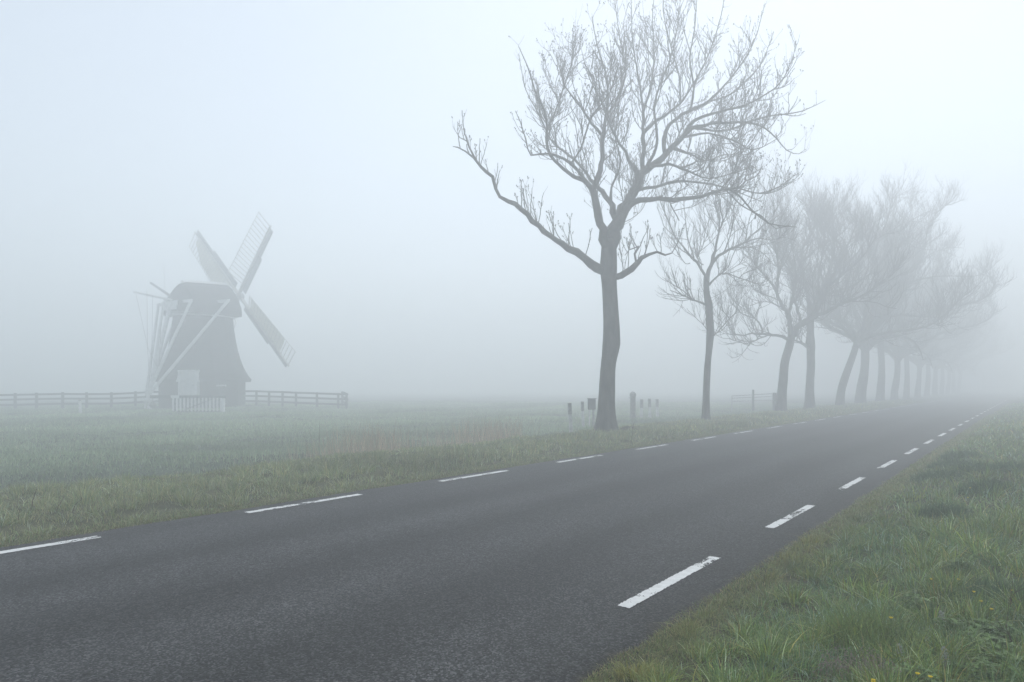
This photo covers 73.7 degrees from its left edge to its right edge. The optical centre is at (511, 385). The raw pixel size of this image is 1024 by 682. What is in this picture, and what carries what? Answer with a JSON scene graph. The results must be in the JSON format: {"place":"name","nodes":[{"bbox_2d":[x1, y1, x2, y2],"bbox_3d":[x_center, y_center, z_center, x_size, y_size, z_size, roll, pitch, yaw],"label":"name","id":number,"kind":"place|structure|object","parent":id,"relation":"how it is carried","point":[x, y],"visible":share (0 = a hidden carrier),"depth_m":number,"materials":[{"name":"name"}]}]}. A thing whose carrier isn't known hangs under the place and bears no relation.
{"place":"outdoors","nodes":[
{"label":"outdoors","id":0,"kind":"place"},
{"bbox_2d":[0,400,851,489],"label":"meadow grass","id":1,"kind":"structure","parent":0,"point":[56,414],"depth_m":30.41,"materials":[{"name":"green plant"}]},
{"bbox_2d":[0,388,1023,681],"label":"road","id":2,"kind":"structure","parent":0,"point":[580,568],"depth_m":5.91,"materials":[{"name":"grey asphalt"}]},
{"bbox_2d":[0,387,1023,681],"bbox_3d":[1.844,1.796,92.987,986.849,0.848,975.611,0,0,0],"label":"ground","id":3,"kind":"structure","parent":0,"point":[526,395],"depth_m":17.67,"materials":[{"name":"green plant"}]},
{"bbox_2d":[0,391,157,408],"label":"rail fence","id":4,"kind":"object","parent":3,"relation":"on","point":[62,399],"visible":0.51,"depth_m":53.59,"materials":[{"name":"white wood"}]},
{"bbox_2d":[78,399,81,413],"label":"marker post","id":5,"kind":"object","parent":3,"relation":"on","point":[79,405],"visible":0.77,"depth_m":45.44,"materials":[{"name":"brown wood"}]},
{"bbox_2d":[149,395,225,411],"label":"yard gate","id":6,"kind":"structure","parent":3,"relation":"on","point":[152,404],"depth_m":46.19,"materials":[{"name":"white paint"}]},
{"bbox_2d":[133,211,295,408],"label":"windmill","id":7,"kind":"object","parent":3,"relation":"on","point":[201,356],"visible":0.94,"depth_m":53.10,"materials":[{"name":"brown wood"}]},
{"bbox_2d":[181,372,194,394],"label":"door","id":8,"kind":"structure","parent":7,"relation":"in","point":[187,378],"depth_m":51.44,"materials":[{"name":"white paint"}]},
{"bbox_2d":[243,390,347,408],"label":"rail fence","id":9,"kind":"object","parent":3,"relation":"on","point":[282,397],"visible":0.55,"depth_m":54.52,"materials":[{"name":"white wood"}]},
{"bbox_2d":[240,410,543,464],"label":"reeds","id":10,"kind":"object","parent":3,"relation":"on","point":[371,445],"visible":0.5,"depth_m":18.79,"materials":[{"name":"beige plant"}]},
{"bbox_2d":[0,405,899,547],"bbox_3d":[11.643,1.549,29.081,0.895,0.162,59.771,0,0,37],"label":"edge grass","id":11,"kind":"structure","parent":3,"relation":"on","point":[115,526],"depth_m":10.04,"materials":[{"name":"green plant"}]},
{"bbox_2d":[568,403,572,431],"bbox_3d":[2.088,1.332,24.400,0.198,1.407,0.132,0,0,0],"label":"marker post","id":12,"kind":"object","parent":3,"relation":"on","point":[570,416],"visible":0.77,"depth_m":24.34,"materials":[{"name":"brown wood"}]},
{"bbox_2d":[581,401,584,426],"bbox_3d":[3.069,1.394,29.600,0.164,1.375,0.127,0,0,0],"label":"marker post","id":13,"kind":"object","parent":3,"relation":"on","point":[582,413],"visible":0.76,"depth_m":29.54,"materials":[{"name":"brown wood"}]},
{"bbox_2d":[587,398,596,426],"bbox_3d":[3.488,1.326,29.890,0.390,1.506,0.300,0,0,0],"label":"letter box","id":14,"kind":"object","parent":3,"relation":"on","point":[592,404],"visible":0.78,"depth_m":29.79,"materials":[{"name":"paint"}]},
{"bbox_2d":[620,426,637,430],"bbox_3d":[3.939,1.486,23.243,0.893,0.200,0.900,0,0,-43],"label":"molehill","id":15,"kind":"object","parent":3,"relation":"on","point":[624,428],"visible":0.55,"depth_m":23.05,"materials":[{"name":"soil"}]},
{"bbox_2d":[629,392,635,418],"bbox_3d":[6.247,1.170,35.500,0.355,1.672,0.290,0,0,0],"label":"gate post","id":16,"kind":"object","parent":3,"relation":"on","point":[632,397],"visible":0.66,"depth_m":35.38,"materials":[{"name":"wood"}]},
{"bbox_2d":[451,0,824,431],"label":"roadside tree","id":17,"kind":"object","parent":3,"relation":"on","point":[609,237],"visible":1,"depth_m":22.80,"materials":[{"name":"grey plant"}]},
{"bbox_2d":[640,399,642,417],"bbox_3d":[7.206,1.472,38.000,0.181,1.372,0.159,0,0,0],"label":"marker post","id":18,"kind":"object","parent":3,"relation":"on","point":[641,408],"visible":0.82,"depth_m":37.92,"materials":[{"name":"brown wood"}]},
{"bbox_2d":[648,399,650,417],"bbox_3d":[7.763,1.446,38.500,0.189,1.350,0.154,0,0,0],"label":"marker post","id":19,"kind":"object","parent":3,"relation":"on","point":[649,407],"visible":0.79,"depth_m":38.43,"materials":[{"name":"brown wood"}]},
{"bbox_2d":[656,399,658,416],"bbox_3d":[8.407,1.472,39.500,0.188,1.311,0.154,0,0,0],"label":"marker post","id":20,"kind":"object","parent":3,"relation":"on","point":[657,407],"visible":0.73,"depth_m":39.43,"materials":[{"name":"white plastic"}]},
{"bbox_2d":[649,145,808,419],"bbox_3d":[9.321,-4.965,29.475,8.011,13.367,4.785,0,0,-20],"label":"roadside tree","id":21,"kind":"object","parent":3,"relation":"on","point":[711,333],"visible":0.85,"depth_m":29.49,"materials":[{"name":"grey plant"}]},
{"bbox_2d":[731,390,776,411],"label":"field gate","id":22,"kind":"structure","parent":3,"relation":"on","point":[774,396],"depth_m":46.97,"materials":[{"name":"wood"}]},
{"bbox_2d":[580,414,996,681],"bbox_3d":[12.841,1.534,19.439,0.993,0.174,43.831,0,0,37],"label":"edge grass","id":23,"kind":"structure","parent":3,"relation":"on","point":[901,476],"depth_m":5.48,"materials":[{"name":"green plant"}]},
{"bbox_2d":[697,167,914,410],"bbox_3d":[16.423,-5.880,38.652,12.456,15.122,8.142,0,0,-17],"label":"roadside tree","id":24,"kind":"object","parent":3,"relation":"on","point":[793,333],"visible":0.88,"depth_m":39.13,"materials":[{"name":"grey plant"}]},
{"bbox_2d":[753,169,919,408],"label":"roadside tree","id":25,"kind":"object","parent":3,"relation":"on","point":[809,346],"visible":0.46,"depth_m":43.25,"materials":[{"name":"brown plant"}]},
{"bbox_2d":[782,588,949,650],"bbox_3d":[2.097,1.407,4.079,0.806,0.366,1.148,0,0,-34],"label":"grass tussock","id":26,"kind":"object","parent":3,"relation":"on","point":[853,619],"depth_m":4.12,"materials":[{"name":"green plant"}]},
{"bbox_2d":[792,597,959,664],"bbox_3d":[2.126,1.389,3.959,1.014,0.382,1.015,0,0,0],"label":"grass tussock","id":27,"kind":"object","parent":3,"relation":"on","point":[900,633],"depth_m":3.92,"materials":[{"name":"green plant"}]},
{"bbox_2d":[769,160,994,405],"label":"roadside tree","id":28,"kind":"object","parent":3,"relation":"on","point":[865,332],"visible":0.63,"depth_m":48.45,"materials":[{"name":"brown plant"}]},
{"bbox_2d":[893,643,903,661],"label":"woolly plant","id":29,"kind":"object","parent":3,"relation":"on","point":[900,650],"visible":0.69,"depth_m":3.67,"materials":[{"name":"plant"}]},
{"bbox_2d":[782,175,1016,403],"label":"roadside tree","id":30,"kind":"object","parent":3,"relation":"on","point":[861,390],"visible":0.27,"depth_m":54.33,"materials":[{"name":"brown plant"}]},
{"bbox_2d":[811,203,1005,400],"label":"roadside tree","id":31,"kind":"object","parent":3,"relation":"on","point":[880,392],"visible":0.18,"depth_m":61.41,"materials":[{"name":"brown plant"}]},
{"bbox_2d":[885,661,941,681],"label":"leafy weed","id":32,"kind":"object","parent":3,"relation":"on","point":[907,668],"visible":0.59,"depth_m":3.38,"materials":[{"name":"green plant"}]},
{"bbox_2d":[900,589,932,610],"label":"leafy weed","id":33,"kind":"object","parent":3,"relation":"on","point":[912,596],"visible":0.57,"depth_m":4.62,"materials":[{"name":"green plant"}]},
{"bbox_2d":[911,597,932,613],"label":"leafy weed","id":34,"kind":"object","parent":3,"relation":"on","point":[915,599],"visible":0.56,"depth_m":4.49,"materials":[{"name":"green plant"}]},
{"bbox_2d":[852,257,994,398],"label":"roadside tree","id":35,"kind":"object","parent":3,"relation":"on","point":[906,392],"visible":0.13,"depth_m":74.67,"materials":[{"name":"brown plant"}]},
{"bbox_2d":[848,237,1006,399],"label":"roadside tree","id":36,"kind":"object","parent":3,"relation":"on","point":[897,356],"visible":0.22,"depth_m":68.07,"materials":[{"name":"brown plant"}]},
{"bbox_2d":[888,271,979,397],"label":"roadside tree","id":37,"kind":"object","parent":3,"relation":"on","point":[913,359],"visible":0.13,"depth_m":83.66,"materials":[{"name":"brown plant"}]},
{"bbox_2d":[905,465,973,483],"bbox_3d":[6.829,1.425,11.033,1.227,0.348,1.059,0,0,34],"label":"grass tussock","id":38,"kind":"object","parent":3,"relation":"on","point":[920,478],"depth_m":10.97,"materials":[{"name":"green plant"}]},
{"bbox_2d":[892,276,990,396],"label":"roadside tree","id":39,"kind":"object","parent":3,"relation":"on","point":[927,384],"visible":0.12,"depth_m":90.15,"materials":[{"name":"brown plant"}]},
{"bbox_2d":[906,497,976,520],"bbox_3d":[4.891,1.407,7.783,0.867,0.282,0.922,0,0,32],"label":"grass tussock","id":40,"kind":"object","parent":3,"relation":"on","point":[943,509],"depth_m":7.77,"materials":[{"name":"green plant"}]},
{"bbox_2d":[938,610,945,624],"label":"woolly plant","id":41,"kind":"object","parent":3,"relation":"on","point":[941,613],"visible":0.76,"depth_m":4.14,"materials":[{"name":"plant"}]},
{"bbox_2d":[940,646,947,668],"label":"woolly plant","id":42,"kind":"object","parent":3,"relation":"on","point":[946,653],"visible":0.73,"depth_m":3.60,"materials":[{"name":"plant"}]},
{"bbox_2d":[902,293,986,395],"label":"roadside tree","id":43,"kind":"object","parent":3,"relation":"on","point":[935,380],"visible":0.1,"depth_m":98.21,"materials":[{"name":"brown plant"}]},
{"bbox_2d":[920,454,971,470],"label":"grass tussock","id":44,"kind":"object","parent":3,"relation":"on","point":[951,462],"depth_m":12.54,"materials":[{"name":"green plant"}]},
{"bbox_2d":[934,614,967,636],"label":"leafy weed","id":45,"kind":"object","parent":3,"relation":"on","point":[951,620],"visible":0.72,"depth_m":4.08,"materials":[{"name":"green plant"}]},
{"bbox_2d":[936,448,982,460],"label":"grass tussock","id":46,"kind":"object","parent":3,"relation":"on","point":[959,454],"depth_m":14.02,"materials":[{"name":"green plant"}]},
{"bbox_2d":[944,556,977,574],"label":"leafy weed","id":47,"kind":"object","parent":3,"relation":"on","point":[955,564],"visible":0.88,"depth_m":5.31,"materials":[{"name":"green plant"}]},
{"bbox_2d":[904,568,1023,613],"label":"grass tussock","id":48,"kind":"object","parent":3,"relation":"on","point":[987,583],"depth_m":4.64,"materials":[{"name":"green plant"}]},
{"bbox_2d":[939,303,1004,394],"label":"roadside tree","id":49,"kind":"object","parent":3,"relation":"on","point":[942,384],"visible":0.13,"depth_m":102.61,"materials":[{"name":"brown plant"}]},
{"bbox_2d":[944,458,1001,475],"bbox_3d":[7.496,1.324,11.082,1.023,0.356,0.925,0,0,42],"label":"grass tussock","id":50,"kind":"object","parent":3,"relation":"on","point":[978,466],"depth_m":11.00,"materials":[{"name":"green plant"}]},
{"bbox_2d":[944,303,1005,393],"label":"roadside tree","id":51,"kind":"object","parent":3,"relation":"on","point":[948,384],"visible":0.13,"depth_m":112.12,"materials":[{"name":"brown plant"}]},
{"bbox_2d":[951,305,1007,393],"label":"roadside tree","id":52,"kind":"object","parent":3,"relation":"on","point":[953,388],"visible":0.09,"depth_m":120.00,"materials":[{"name":"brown plant"}]},
{"bbox_2d":[956,659,1006,681],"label":"leafy weed","id":53,"kind":"object","parent":3,"relation":"on","point":[978,667],"visible":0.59,"depth_m":3.43,"materials":[{"name":"green plant"}]},
{"bbox_2d":[957,629,1005,654],"bbox_3d":[2.627,1.450,3.829,0.231,0.120,0.211,0,0,43],"label":"leafy weed","id":54,"kind":"object","parent":3,"relation":"on","point":[973,637],"visible":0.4,"depth_m":3.84,"materials":[{"name":"green plant"}]},
{"bbox_2d":[946,306,1017,392],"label":"roadside tree","id":55,"kind":"object","parent":3,"relation":"on","point":[958,389],"visible":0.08,"depth_m":127.42,"materials":[{"name":"brown plant"}]},
{"bbox_2d":[959,618,1008,644],"bbox_3d":[2.763,1.434,3.997,0.263,0.143,0.273,0,0,0],"label":"leafy weed","id":56,"kind":"object","parent":3,"relation":"on","point":[979,627],"visible":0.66,"depth_m":3.98,"materials":[{"name":"green plant"}]},
{"bbox_2d":[951,472,1021,495],"bbox_3d":[6.346,1.331,9.203,0.957,0.351,0.949,0,0,39],"label":"grass tussock","id":57,"kind":"object","parent":3,"relation":"on","point":[974,486],"depth_m":9.14,"materials":[{"name":"green plant"}]},
{"bbox_2d":[969,636,1023,666],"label":"leafy weed","id":58,"kind":"object","parent":3,"relation":"on","point":[995,645],"visible":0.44,"depth_m":3.69,"materials":[{"name":"green plant"}]},
{"bbox_2d":[975,649,1023,680],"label":"leafy weed","id":59,"kind":"object","parent":3,"relation":"on","point":[997,657],"visible":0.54,"depth_m":3.51,"materials":[{"name":"green plant"}]},
{"bbox_2d":[975,620,1023,646],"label":"leafy weed","id":60,"kind":"object","parent":3,"relation":"on","point":[998,626],"visible":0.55,"depth_m":3.97,"materials":[{"name":"green plant"}]},
{"bbox_2d":[988,604,1011,641],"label":"dry stalk","id":61,"kind":"object","parent":3,"relation":"on","point":[1005,625],"visible":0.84,"depth_m":3.81,"materials":[{"name":"green plant"}]},
{"bbox_2d":[991,458,1023,473],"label":"grass tussock","id":62,"kind":"object","parent":3,"relation":"on","point":[1005,465],"depth_m":11.02,"materials":[{"name":"green plant"}]},
{"bbox_2d":[0,0,1023,388],"label":"sky","id":63,"kind":"structure","parent":0,"point":[129,129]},
{"bbox_2d":[576,402,1023,681],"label":"verge grass","id":64,"kind":"structure","parent":0,"point":[986,534],"depth_m":4.89,"materials":[{"name":"green plant"}]}
]}

